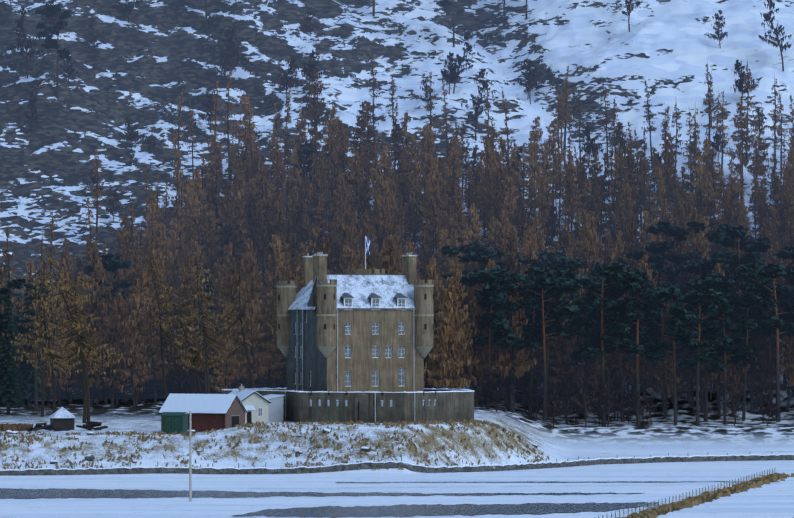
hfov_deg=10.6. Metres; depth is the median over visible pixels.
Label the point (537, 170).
hill larch
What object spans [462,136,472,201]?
hill larch
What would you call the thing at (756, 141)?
hill larch
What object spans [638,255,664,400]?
hill larch
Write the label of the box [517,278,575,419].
scots pine
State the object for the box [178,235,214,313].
hill larch
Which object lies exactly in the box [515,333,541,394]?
hill larch
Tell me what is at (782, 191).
hill larch
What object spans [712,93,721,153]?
hill larch
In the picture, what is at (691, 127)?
hill larch
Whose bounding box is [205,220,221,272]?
hill larch
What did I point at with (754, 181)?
hill larch
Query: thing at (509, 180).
hill larch
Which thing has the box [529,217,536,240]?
hill larch
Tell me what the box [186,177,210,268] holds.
hill larch
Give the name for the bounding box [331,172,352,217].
hill larch
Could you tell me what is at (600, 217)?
hill larch
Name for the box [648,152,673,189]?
scrub birch
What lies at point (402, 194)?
hill larch
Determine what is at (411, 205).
hill larch
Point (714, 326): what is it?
scots pine
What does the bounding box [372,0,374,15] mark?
scots pine
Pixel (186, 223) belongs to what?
hill larch
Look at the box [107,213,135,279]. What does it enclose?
hill larch
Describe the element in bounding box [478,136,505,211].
hill larch
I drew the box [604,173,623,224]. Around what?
hill larch
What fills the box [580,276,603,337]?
scots pine
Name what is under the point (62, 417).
hut pyramid roof
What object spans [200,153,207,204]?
hill larch
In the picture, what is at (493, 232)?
hill larch
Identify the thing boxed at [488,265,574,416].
scots pine
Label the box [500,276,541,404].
scots pine
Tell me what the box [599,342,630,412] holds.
hill larch
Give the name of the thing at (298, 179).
hill larch
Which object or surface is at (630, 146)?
hill larch
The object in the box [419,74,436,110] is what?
scrub birch
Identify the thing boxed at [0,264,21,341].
scots pine
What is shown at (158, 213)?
hill larch
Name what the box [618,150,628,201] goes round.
hill larch
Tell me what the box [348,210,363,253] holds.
hill larch
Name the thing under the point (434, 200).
hill larch
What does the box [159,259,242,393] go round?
larch
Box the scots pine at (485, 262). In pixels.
[477,258,521,313]
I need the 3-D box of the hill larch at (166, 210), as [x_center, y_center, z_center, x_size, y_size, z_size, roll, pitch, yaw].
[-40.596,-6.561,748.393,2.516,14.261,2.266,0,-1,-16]
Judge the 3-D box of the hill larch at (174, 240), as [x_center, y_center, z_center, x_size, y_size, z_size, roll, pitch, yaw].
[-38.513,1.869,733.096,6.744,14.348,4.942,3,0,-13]
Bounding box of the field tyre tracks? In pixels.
[294,484,731,488]
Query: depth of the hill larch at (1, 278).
694.93 m
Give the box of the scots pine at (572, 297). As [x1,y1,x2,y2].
[540,272,577,355]
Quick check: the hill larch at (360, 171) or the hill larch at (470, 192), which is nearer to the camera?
the hill larch at (470, 192)
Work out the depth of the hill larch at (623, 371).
688.54 m
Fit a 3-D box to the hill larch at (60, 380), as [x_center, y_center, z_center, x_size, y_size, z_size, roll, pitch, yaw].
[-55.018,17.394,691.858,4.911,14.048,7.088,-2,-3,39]
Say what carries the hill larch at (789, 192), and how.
on the terrain at (146, 62)
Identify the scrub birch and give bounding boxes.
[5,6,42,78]
[25,93,43,128]
[41,0,60,26]
[59,52,77,87]
[82,15,104,59]
[83,168,103,194]
[105,188,122,221]
[112,0,140,22]
[119,116,144,150]
[198,87,225,132]
[210,29,239,87]
[215,221,222,258]
[220,28,242,74]
[271,56,302,103]
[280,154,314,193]
[294,140,318,180]
[299,7,318,35]
[301,50,321,87]
[401,192,425,235]
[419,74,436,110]
[441,51,460,93]
[445,32,475,93]
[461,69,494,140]
[500,0,506,20]
[515,146,525,177]
[518,60,541,99]
[520,61,539,103]
[578,124,605,164]
[615,0,641,31]
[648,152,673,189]
[704,9,727,48]
[711,125,727,160]
[731,59,758,106]
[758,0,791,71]
[767,159,783,187]
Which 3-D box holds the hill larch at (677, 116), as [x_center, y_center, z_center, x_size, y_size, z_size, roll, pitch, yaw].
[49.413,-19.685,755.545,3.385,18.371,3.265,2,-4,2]
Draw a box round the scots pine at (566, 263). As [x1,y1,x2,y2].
[530,256,589,390]
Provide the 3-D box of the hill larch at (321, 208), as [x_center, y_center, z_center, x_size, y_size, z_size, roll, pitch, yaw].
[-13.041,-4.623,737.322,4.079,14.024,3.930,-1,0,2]
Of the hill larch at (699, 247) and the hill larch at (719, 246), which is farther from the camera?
the hill larch at (719, 246)
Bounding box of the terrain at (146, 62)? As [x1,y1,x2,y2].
[0,0,793,517]
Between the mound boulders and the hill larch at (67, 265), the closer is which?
the mound boulders
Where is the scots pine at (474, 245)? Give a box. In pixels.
[456,241,503,287]
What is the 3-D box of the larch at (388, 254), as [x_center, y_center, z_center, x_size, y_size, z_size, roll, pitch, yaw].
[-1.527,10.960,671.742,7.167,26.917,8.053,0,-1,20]
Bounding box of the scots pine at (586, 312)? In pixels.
[545,275,593,403]
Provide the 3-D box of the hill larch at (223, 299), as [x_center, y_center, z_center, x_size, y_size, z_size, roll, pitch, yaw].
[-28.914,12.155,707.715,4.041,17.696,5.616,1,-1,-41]
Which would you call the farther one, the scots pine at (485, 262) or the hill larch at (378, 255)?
the hill larch at (378, 255)
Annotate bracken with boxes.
[0,423,32,431]
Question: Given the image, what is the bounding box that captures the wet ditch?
[336,481,779,482]
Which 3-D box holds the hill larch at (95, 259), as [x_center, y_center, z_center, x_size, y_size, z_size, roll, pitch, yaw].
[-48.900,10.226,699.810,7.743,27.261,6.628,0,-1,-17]
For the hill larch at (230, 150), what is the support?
on the terrain at (146, 62)
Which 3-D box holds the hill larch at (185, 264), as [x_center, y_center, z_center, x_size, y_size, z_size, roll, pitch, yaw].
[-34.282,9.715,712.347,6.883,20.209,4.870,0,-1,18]
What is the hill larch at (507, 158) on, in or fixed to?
on the terrain at (146, 62)
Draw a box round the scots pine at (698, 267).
[671,257,741,368]
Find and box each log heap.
[25,422,70,431]
[76,421,107,430]
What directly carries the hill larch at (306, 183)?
on the terrain at (146, 62)
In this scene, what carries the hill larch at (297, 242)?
on the terrain at (146, 62)
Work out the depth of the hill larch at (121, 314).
693.84 m
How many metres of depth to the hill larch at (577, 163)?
742.01 m
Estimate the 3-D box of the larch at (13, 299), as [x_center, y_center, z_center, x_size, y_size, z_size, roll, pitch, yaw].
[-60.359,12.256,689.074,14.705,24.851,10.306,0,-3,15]
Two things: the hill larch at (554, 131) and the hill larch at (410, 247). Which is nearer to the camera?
the hill larch at (410, 247)
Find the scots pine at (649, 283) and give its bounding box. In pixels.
[623,279,655,404]
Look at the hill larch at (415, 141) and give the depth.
764.26 m
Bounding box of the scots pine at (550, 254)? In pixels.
[524,250,573,267]
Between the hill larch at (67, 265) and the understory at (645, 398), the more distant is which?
the hill larch at (67, 265)
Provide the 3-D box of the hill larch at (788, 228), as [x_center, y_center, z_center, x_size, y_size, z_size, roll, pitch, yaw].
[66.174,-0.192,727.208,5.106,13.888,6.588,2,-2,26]
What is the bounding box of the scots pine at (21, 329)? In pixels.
[14,283,62,409]
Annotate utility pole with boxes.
[185,409,191,501]
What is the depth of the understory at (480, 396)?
667.26 m
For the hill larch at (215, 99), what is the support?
on the terrain at (146, 62)
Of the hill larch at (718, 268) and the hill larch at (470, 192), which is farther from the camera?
the hill larch at (470, 192)
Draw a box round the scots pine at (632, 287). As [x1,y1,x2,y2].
[600,269,668,425]
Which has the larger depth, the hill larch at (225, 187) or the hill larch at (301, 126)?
the hill larch at (301, 126)
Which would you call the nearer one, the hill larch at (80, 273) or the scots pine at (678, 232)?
the scots pine at (678, 232)
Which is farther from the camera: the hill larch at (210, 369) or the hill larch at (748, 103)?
the hill larch at (748, 103)
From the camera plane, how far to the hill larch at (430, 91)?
770.84 m
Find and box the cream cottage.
[229,384,270,423]
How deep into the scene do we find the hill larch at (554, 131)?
748.19 m
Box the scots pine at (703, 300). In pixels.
[672,286,740,424]
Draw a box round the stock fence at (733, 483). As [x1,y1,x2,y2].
[594,468,774,517]
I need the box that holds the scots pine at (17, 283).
[0,279,27,340]
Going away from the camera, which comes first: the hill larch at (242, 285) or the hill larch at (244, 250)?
the hill larch at (242, 285)
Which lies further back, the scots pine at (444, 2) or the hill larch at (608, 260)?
the scots pine at (444, 2)
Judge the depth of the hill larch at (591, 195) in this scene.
736.03 m
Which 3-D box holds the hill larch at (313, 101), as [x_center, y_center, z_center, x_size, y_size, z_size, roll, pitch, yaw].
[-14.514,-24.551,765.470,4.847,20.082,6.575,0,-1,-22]
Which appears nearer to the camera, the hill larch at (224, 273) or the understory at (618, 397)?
the understory at (618, 397)
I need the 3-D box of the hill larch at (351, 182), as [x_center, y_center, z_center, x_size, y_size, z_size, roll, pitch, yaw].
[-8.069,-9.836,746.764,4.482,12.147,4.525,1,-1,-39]
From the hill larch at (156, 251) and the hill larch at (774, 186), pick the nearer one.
the hill larch at (156, 251)
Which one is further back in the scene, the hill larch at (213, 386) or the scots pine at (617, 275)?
the hill larch at (213, 386)
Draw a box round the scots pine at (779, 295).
[732,272,787,412]
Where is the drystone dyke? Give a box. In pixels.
[0,454,793,475]
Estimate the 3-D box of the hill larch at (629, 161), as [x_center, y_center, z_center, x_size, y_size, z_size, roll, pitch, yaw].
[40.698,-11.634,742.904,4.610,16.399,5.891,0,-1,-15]
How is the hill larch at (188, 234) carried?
on the terrain at (146, 62)
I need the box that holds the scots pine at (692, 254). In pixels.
[682,250,747,291]
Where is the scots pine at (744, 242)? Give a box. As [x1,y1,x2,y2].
[714,235,767,355]
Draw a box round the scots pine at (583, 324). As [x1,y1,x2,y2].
[504,273,594,421]
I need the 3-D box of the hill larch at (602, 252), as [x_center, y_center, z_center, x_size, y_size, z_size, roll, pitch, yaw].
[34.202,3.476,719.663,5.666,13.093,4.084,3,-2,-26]
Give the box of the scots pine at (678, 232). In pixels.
[643,220,708,362]
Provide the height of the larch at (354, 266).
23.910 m
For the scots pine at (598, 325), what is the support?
on the terrain at (146, 62)
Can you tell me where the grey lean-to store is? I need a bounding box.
[263,394,284,421]
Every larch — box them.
[0,259,66,407]
[0,266,19,400]
[2,224,20,400]
[3,267,77,416]
[6,298,24,406]
[11,277,81,412]
[18,323,33,398]
[19,259,38,312]
[26,249,130,420]
[30,262,39,391]
[31,317,67,389]
[31,327,57,388]
[33,236,45,283]
[36,260,55,313]
[36,282,52,320]
[37,274,125,422]
[39,327,76,405]
[44,209,57,283]
[44,320,56,402]
[47,287,113,419]
[48,298,88,403]
[50,271,61,300]
[53,267,84,400]
[55,238,77,300]
[55,280,75,392]
[55,346,80,393]
[57,257,78,316]
[71,257,87,306]
[71,307,101,403]
[74,293,114,405]
[75,271,87,311]
[76,242,118,398]
[78,283,89,323]
[79,194,98,292]
[80,240,103,305]
[87,329,104,407]
[89,149,107,250]
[90,300,120,404]
[91,290,135,407]
[100,269,111,301]
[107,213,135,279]
[107,269,129,330]
[107,295,148,400]
[108,292,130,403]
[109,269,130,313]
[112,228,131,278]
[114,273,157,404]
[117,268,133,314]
[117,303,158,401]
[118,316,148,407]
[119,235,136,305]
[121,250,153,330]
[125,200,137,249]
[125,202,140,260]
[128,258,196,400]
[130,240,170,400]
[132,227,142,264]
[134,305,173,404]
[136,221,144,259]
[139,203,161,260]
[140,188,159,255]
[140,235,150,272]
[142,164,148,209]
[142,200,161,248]
[146,259,159,352]
[148,213,158,257]
[151,302,172,393]
[152,279,224,393]
[153,224,173,269]
[154,175,161,221]
[156,284,176,331]
[157,275,172,308]
[158,237,173,295]
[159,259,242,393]
[160,303,187,390]
[160,318,187,393]
[161,181,170,228]
[163,230,179,287]
[163,263,216,393]
[167,157,182,252]
[167,256,179,296]
[167,270,190,393]
[167,285,241,393]
[168,134,184,244]
[170,86,186,170]
[170,162,186,257]
[170,176,200,244]
[171,367,198,393]
[172,280,187,388]
[173,231,190,288]
[173,266,181,308]
[174,251,192,294]
[174,257,200,310]
[176,289,203,393]
[178,218,197,268]
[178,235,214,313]
[178,273,214,393]
[182,279,214,384]
[184,222,193,255]
[185,99,197,178]
[185,169,207,223]
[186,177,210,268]
[189,188,204,232]
[190,248,197,272]
[192,209,222,269]
[197,202,216,249]
[197,238,206,269]
[198,272,218,382]
[199,260,210,285]
[199,336,217,393]
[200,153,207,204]
[200,154,208,212]
[201,134,221,183]
[202,169,207,214]
[202,256,214,279]
[204,149,225,224]
[204,266,279,387]
[205,81,223,148]
[205,159,223,204]
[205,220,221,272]
[205,278,218,317]
[206,155,217,208]
[207,232,218,271]
[209,301,245,387]
[210,222,232,270]
[210,341,233,393]
[211,189,237,254]
[211,258,248,387]
[211,280,230,348]
[211,332,238,391]
[212,257,223,282]
[212,262,225,321]
[214,273,226,328]
[215,142,224,225]
[215,181,233,241]
[219,68,235,178]
[219,188,245,243]
[219,242,236,306]
[220,264,230,281]
[223,236,235,267]
[224,226,246,268]
[226,117,237,192]
[226,143,233,201]
[228,159,249,224]
[229,258,244,295]
[229,294,276,387]
[230,148,238,191]
[230,230,247,269]
[231,133,260,197]
[232,197,246,247]
[232,281,249,385]
[233,92,259,174]
[234,130,243,173]
[234,272,270,381]
[235,162,252,208]
[235,254,264,383]
[237,238,268,382]
[238,219,255,273]
[238,245,248,261]
[241,97,259,165]
[241,364,265,383]
[244,177,264,220]
[244,190,259,239]
[244,198,266,266]
[244,218,251,239]
[250,143,271,193]
[254,163,266,242]
[254,184,261,236]
[254,220,273,284]
[256,153,271,209]
[256,196,281,269]
[256,200,264,260]
[257,184,283,249]
[258,244,306,334]
[258,261,271,301]
[258,263,301,382]
[259,196,278,260]
[259,288,266,347]
[260,235,287,376]
[260,319,282,387]
[263,156,284,222]
[263,274,286,387]
[264,258,272,312]
[265,195,296,263]
[265,238,292,313]
[265,312,286,387]
[266,141,276,184]
[268,100,286,203]
[268,129,283,175]
[272,274,302,333]
[273,157,290,198]
[280,90,291,173]
[280,235,288,260]
[281,216,292,262]
[282,169,294,219]
[282,185,301,232]
[282,233,301,279]
[283,135,291,172]
[284,169,305,219]
[284,179,303,220]
[285,108,310,164]
[285,148,301,178]
[287,139,304,176]
[290,216,301,265]
[295,205,308,258]
[296,135,305,171]
[296,203,309,245]
[297,179,323,239]
[297,242,309,283]
[297,255,304,290]
[298,175,308,227]
[301,161,331,227]
[301,175,310,214]
[302,68,329,171]
[302,214,312,255]
[306,227,320,253]
[307,123,312,156]
[308,127,321,163]
[309,153,317,184]
[310,193,328,234]
[310,221,325,255]
[315,144,329,205]
[317,237,330,264]
[319,103,342,166]
[319,135,343,217]
[323,188,338,247]
[324,234,336,273]
[325,222,342,270]
[326,183,360,241]
[329,141,340,205]
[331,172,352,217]
[332,119,351,187]
[333,130,350,177]
[333,190,349,236]
[333,200,354,272]
[336,226,360,273]
[337,256,347,273]
[338,244,347,268]
[339,246,360,272]
[341,248,360,272]
[345,146,370,231]
[345,171,355,222]
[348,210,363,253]
[348,263,357,268]
[350,100,372,180]
[350,144,372,195]
[350,153,373,201]
[350,159,366,201]
[351,176,373,227]
[352,218,365,257]
[354,102,378,183]
[357,213,377,268]
[357,241,374,266]
[357,253,366,268]
[363,164,386,223]
[366,257,373,268]
[368,215,375,258]
[369,55,379,113]
[369,98,380,156]
[369,144,379,201]
[369,205,379,250]
[370,145,393,210]
[370,165,401,247]
[372,157,396,201]
[373,180,393,231]
[373,223,384,268]
[375,253,386,268]
[378,133,383,166]
[378,223,399,268]
[379,246,401,273]
[380,225,403,273]
[384,179,403,229]
[384,190,405,244]
[386,145,397,190]
[386,195,407,249]
[387,75,397,129]
[389,120,409,188]
[391,103,398,181]
[394,110,420,176]
[394,154,410,241]
[395,173,410,225]
[396,150,416,178]
[397,151,403,180]
[397,252,405,273]
[398,240,419,279]
[401,199,422,247]
[404,150,426,237]
[405,181,425,246]
[410,135,423,175]
[414,250,422,279]
[416,126,430,184]
[416,233,436,276]
[417,227,430,275]
[418,224,435,258]
[419,125,438,189]
[419,149,440,222]
[420,72,439,134]
[420,121,432,201]
[420,170,449,257]
[421,256,441,301]
[423,180,453,266]
[423,259,440,333]
[424,286,471,388]
[424,324,443,387]
[425,159,441,232]
[425,291,447,375]
[426,259,451,388]
[429,285,456,379]
[430,134,439,162]
[431,179,453,243]
[431,181,454,238]
[432,228,449,276]
[432,292,482,388]
[433,263,478,388]
[436,243,449,282]
[436,275,443,306]
[437,157,450,207]
[437,266,444,282]
[438,76,452,152]
[438,155,446,179]
[439,138,465,205]
[439,206,456,256]
[440,279,455,299]
[443,136,460,179]
[443,227,463,274]
[444,160,467,211]
[444,240,464,288]
[447,171,461,214]
[448,186,468,245]
[449,186,473,252]
[450,120,464,182]
[451,143,464,193]
[451,261,466,388]
[454,130,464,185]
[455,135,462,179]
[456,286,499,406]
[457,291,487,406]
[459,117,468,191]
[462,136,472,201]
[462,154,476,225]
[462,207,484,254]
[463,144,478,185]
[463,161,472,204]
[463,180,482,223]
[463,204,483,247]
[464,236,482,289]
[467,271,492,394]
[470,164,482,210]
[473,171,488,233]
[475,162,480,209]
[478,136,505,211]
[478,151,499,220]
[478,156,486,205]
[479,173,515,244]
[480,86,492,166]
[480,129,502,195]
[480,206,497,258]
[480,260,507,403]
[483,183,503,236]
[483,193,497,247]
[483,257,502,379]
[484,216,501,261]
[486,168,517,228]
[487,117,497,154]
[490,270,536,412]
[490,294,524,404]
[492,355,521,385]
[493,186,518,254]
[493,283,530,410]
[494,206,511,261]
[495,223,511,262]
[496,230,511,262]
[497,137,509,181]
[499,91,515,159]
[500,175,518,225]
[501,226,509,258]
[502,164,518,222]
[502,236,523,277]
[503,143,526,197]
[503,144,517,195]
[509,225,520,254]
[511,150,527,204]
[513,198,531,255]
[514,196,530,247]
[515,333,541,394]
[516,143,529,202]
[519,223,530,246]
[519,228,537,269]
[522,142,547,227]
[522,232,540,384]
[524,117,545,211]
[524,297,550,399]
[525,180,537,224]
[527,218,544,267]
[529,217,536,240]
[531,176,555,228]
[534,198,553,248]
[535,323,570,396]
[536,142,557,200]
[540,119,569,208]
[541,293,580,403]
[542,195,560,234]
[544,206,560,250]
[546,246,555,252]
[549,318,580,387]
[550,160,562,212]
[551,140,564,238]
[551,364,588,396]
[552,89,566,147]
[553,223,574,256]
[553,268,594,396]
[554,225,570,256]
[555,66,574,155]
[555,84,568,154]
[557,169,578,237]
[558,77,571,165]
[558,149,583,236]
[565,120,573,162]
[566,234,578,254]
[566,247,574,267]
[567,246,577,258]
[569,220,581,267]
[572,88,585,163]
[572,149,589,225]
[573,146,583,214]
[573,208,584,257]
[573,209,604,269]
[574,162,589,206]
[575,210,602,267]
[578,178,592,224]
[580,358,600,410]
[581,249,594,376]
[583,191,608,246]
[584,150,609,213]
[584,238,600,282]
[585,123,589,157]
[585,323,614,378]
[586,358,605,410]
[587,184,601,222]
[589,177,608,242]
[593,256,610,319]
[597,244,605,263]
[598,77,615,167]
[598,153,612,211]
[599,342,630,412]
[600,230,613,262]
[603,206,615,245]
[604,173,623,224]
[604,227,613,259]
[606,94,621,161]
[606,146,619,225]
[607,134,612,164]
[607,139,614,198]
[608,122,627,185]
[608,148,631,204]
[608,200,628,259]
[608,295,629,372]
[610,195,638,257]
[611,242,627,263]
[612,230,623,258]
[613,169,636,227]
[613,293,662,399]
[615,183,640,244]
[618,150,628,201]
[618,208,636,266]
[619,146,643,215]
[622,215,647,271]
[623,271,658,409]
[625,122,638,200]
[626,255,639,283]
[627,132,635,179]
[627,136,635,179]
[630,151,652,237]
[631,211,640,244]
[632,128,641,226]
[637,128,654,220]
[638,150,652,214]
[638,210,651,244]
[638,222,648,246]
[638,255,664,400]
[641,80,656,165]
[642,190,658,227]
[645,233,654,256]
[646,146,659,203]
[647,166,671,237]
[648,335,681,414]
[649,210,656,231]
[649,217,664,241]
[651,278,664,390]
[653,134,677,201]
[653,275,688,363]
[653,304,694,403]
[656,240,673,277]
[657,106,676,172]
[660,109,668,146]
[660,144,680,192]
[660,176,673,211]
[661,337,691,412]
[662,264,671,283]
[664,211,673,252]
[666,169,685,219]
[666,220,686,254]
[667,241,693,283]
[669,216,686,264]
[669,303,695,394]
[669,303,714,406]
[670,104,685,172]
[671,166,690,213]
[671,194,690,253]
[672,212,687,251]
[675,260,691,304]
[679,189,693,241]
[680,308,702,403]
[681,130,706,191]
[683,109,693,187]
[683,109,701,193]
[686,154,714,217]
[686,209,708,315]
[686,214,708,258]
[687,199,697,221]
[689,230,704,281]
[690,218,710,276]
[691,184,716,230]
[695,174,721,227]
[695,318,723,399]
[699,295,736,414]
[700,139,722,202]
[701,63,719,163]
[702,128,710,164]
[702,260,724,393]
[703,148,723,218]
[703,215,714,258]
[704,198,720,254]
[704,225,725,256]
[706,71,716,127]
[708,357,728,405]
[711,189,728,252]
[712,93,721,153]
[715,91,730,192]
[715,161,725,214]
[715,315,751,413]
[718,212,736,252]
[720,176,736,215]
[721,176,725,208]
[721,306,749,397]
[722,188,737,221]
[722,189,742,250]
[726,150,736,196]
[727,102,752,201]
[728,203,749,292]
[733,175,755,234]
[735,142,745,201]
[737,199,751,227]
[738,319,775,406]
[740,61,755,159]
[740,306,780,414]
[744,107,776,177]
[747,172,758,221]
[749,121,763,199]
[752,143,760,204]
[752,178,771,225]
[752,185,758,238]
[752,198,767,237]
[753,178,759,216]
[753,306,787,393]
[755,203,772,243]
[759,218,771,260]
[760,164,768,202]
[762,335,785,393]
[765,206,783,258]
[765,236,783,264]
[766,245,775,280]
[767,76,779,159]
[768,174,782,234]
[769,154,779,204]
[770,118,779,159]
[770,258,784,310]
[771,185,793,246]
[772,95,788,175]
[772,147,793,211]
[776,172,793,230]
[778,133,786,181]
[778,201,790,248]
[779,217,793,263]
[779,259,793,348]
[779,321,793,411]
[784,96,793,150]
[784,206,793,233]
[784,229,793,262]
[785,196,793,243]
[785,340,793,386]
[789,135,793,182]
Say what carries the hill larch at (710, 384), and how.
on the terrain at (146, 62)
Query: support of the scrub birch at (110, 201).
on the terrain at (146, 62)
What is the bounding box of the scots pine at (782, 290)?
[739,282,793,405]
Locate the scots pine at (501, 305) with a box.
[470,282,517,408]
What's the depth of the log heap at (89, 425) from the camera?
599.35 m
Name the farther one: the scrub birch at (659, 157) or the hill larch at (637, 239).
the scrub birch at (659, 157)
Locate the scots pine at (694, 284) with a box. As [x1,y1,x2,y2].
[680,278,734,412]
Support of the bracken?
on the terrain at (146, 62)
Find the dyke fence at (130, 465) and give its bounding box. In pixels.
[0,452,777,468]
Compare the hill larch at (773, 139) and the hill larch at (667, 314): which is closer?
the hill larch at (667, 314)
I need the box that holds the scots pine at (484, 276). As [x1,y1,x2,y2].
[472,270,531,412]
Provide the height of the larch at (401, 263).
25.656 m
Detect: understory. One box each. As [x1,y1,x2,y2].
[424,360,435,387]
[475,384,487,407]
[501,370,516,410]
[515,348,542,388]
[515,372,529,411]
[517,379,541,416]
[543,382,568,426]
[558,390,573,424]
[568,389,585,424]
[571,369,597,426]
[586,385,595,413]
[587,381,607,425]
[590,360,626,425]
[596,381,622,418]
[599,359,627,420]
[607,375,627,419]
[620,390,635,423]
[632,391,649,427]
[640,380,656,424]
[720,377,744,424]
[728,383,746,423]
[750,380,773,423]
[763,393,780,426]
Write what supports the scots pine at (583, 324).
on the terrain at (146, 62)
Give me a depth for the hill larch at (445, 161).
747.77 m
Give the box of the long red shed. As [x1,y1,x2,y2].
[158,393,247,431]
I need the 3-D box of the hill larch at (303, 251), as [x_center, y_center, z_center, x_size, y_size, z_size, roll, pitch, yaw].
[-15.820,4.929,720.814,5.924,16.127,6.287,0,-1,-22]
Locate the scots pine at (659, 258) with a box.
[625,249,692,374]
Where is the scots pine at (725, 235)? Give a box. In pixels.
[700,224,771,314]
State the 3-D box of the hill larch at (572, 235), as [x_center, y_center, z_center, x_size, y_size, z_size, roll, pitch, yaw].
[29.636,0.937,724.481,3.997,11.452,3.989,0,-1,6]
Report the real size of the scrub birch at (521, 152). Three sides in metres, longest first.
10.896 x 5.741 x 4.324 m
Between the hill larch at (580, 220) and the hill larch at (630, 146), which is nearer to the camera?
the hill larch at (580, 220)
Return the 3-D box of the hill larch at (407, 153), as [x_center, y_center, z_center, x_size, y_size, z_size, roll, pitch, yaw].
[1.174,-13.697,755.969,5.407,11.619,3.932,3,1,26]
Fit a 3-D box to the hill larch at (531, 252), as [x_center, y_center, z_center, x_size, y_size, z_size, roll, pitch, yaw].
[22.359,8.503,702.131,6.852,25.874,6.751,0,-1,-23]
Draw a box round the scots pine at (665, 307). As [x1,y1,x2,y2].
[640,284,692,410]
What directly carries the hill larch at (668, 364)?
on the terrain at (146, 62)
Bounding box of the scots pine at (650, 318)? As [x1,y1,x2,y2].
[637,287,683,417]
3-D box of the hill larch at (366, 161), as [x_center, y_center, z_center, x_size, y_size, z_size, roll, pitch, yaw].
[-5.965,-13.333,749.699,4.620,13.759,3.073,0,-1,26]
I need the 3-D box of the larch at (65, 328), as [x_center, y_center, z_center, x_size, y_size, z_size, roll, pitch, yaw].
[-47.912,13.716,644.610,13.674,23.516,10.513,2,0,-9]
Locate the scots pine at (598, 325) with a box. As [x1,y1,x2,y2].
[578,277,610,363]
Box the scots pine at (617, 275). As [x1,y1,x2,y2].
[574,263,644,425]
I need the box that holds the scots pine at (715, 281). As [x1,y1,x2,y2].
[693,274,748,421]
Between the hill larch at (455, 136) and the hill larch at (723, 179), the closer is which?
the hill larch at (723, 179)
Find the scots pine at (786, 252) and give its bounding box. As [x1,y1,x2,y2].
[769,246,793,389]
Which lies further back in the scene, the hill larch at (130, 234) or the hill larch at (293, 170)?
the hill larch at (293, 170)
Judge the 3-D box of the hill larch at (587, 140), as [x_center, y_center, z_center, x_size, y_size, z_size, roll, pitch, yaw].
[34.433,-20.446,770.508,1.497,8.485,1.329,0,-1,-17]
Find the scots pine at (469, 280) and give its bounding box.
[442,270,504,405]
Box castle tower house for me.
[276,236,433,392]
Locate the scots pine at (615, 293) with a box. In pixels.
[587,285,639,421]
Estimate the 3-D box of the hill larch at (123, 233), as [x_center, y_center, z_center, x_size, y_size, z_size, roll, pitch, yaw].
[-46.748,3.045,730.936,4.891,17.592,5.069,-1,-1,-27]
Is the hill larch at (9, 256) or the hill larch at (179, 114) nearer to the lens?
the hill larch at (9, 256)
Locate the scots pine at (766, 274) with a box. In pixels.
[734,263,793,421]
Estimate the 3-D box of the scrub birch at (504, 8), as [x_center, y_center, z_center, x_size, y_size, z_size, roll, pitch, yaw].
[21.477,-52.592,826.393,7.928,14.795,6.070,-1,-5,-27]
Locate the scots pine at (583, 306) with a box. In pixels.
[555,297,612,419]
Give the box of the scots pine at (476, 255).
[440,245,526,312]
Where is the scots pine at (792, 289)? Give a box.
[786,270,793,335]
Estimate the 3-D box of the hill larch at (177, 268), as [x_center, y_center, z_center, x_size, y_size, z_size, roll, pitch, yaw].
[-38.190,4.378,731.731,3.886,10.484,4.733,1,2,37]
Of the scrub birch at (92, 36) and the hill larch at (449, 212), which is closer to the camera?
the hill larch at (449, 212)
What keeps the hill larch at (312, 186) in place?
on the terrain at (146, 62)
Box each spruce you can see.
[0,288,26,414]
[14,271,46,406]
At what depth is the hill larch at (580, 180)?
746.70 m
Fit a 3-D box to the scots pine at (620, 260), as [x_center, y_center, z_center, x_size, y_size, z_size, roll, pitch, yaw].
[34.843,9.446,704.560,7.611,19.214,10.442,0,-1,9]
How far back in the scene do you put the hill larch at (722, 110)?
753.89 m
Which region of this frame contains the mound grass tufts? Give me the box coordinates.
[0,419,549,470]
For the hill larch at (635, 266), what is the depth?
700.65 m
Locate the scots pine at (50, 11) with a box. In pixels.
[35,4,71,97]
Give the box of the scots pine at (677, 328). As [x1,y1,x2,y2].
[640,287,710,424]
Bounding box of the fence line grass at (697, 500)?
[616,473,793,517]
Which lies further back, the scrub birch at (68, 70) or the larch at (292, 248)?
the scrub birch at (68, 70)
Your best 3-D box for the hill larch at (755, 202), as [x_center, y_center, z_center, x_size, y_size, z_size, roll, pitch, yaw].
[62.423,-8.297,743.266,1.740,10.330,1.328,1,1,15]
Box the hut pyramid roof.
[48,404,75,429]
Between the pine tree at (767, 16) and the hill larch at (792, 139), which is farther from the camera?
the pine tree at (767, 16)
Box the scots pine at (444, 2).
[436,0,454,46]
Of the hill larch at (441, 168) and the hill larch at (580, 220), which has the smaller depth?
the hill larch at (580, 220)
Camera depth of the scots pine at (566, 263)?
696.09 m
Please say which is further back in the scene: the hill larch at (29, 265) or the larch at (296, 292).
the hill larch at (29, 265)
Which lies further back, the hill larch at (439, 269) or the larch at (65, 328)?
the hill larch at (439, 269)
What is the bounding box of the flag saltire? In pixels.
[366,237,369,254]
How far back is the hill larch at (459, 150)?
749.54 m
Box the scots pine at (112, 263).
[80,252,131,385]
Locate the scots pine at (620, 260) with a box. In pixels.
[591,258,626,276]
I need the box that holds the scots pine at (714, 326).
[681,293,759,424]
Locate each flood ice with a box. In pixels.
[0,488,640,498]
[233,502,657,516]
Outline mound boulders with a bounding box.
[4,425,537,463]
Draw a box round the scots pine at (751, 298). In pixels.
[722,292,765,420]
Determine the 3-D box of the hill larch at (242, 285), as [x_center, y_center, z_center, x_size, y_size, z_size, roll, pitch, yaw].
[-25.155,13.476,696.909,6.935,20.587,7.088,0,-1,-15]
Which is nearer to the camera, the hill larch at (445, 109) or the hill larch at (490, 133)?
the hill larch at (490, 133)
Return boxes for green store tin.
[161,412,187,433]
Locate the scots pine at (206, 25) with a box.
[205,0,207,30]
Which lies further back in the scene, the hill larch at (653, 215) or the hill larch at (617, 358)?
the hill larch at (653, 215)

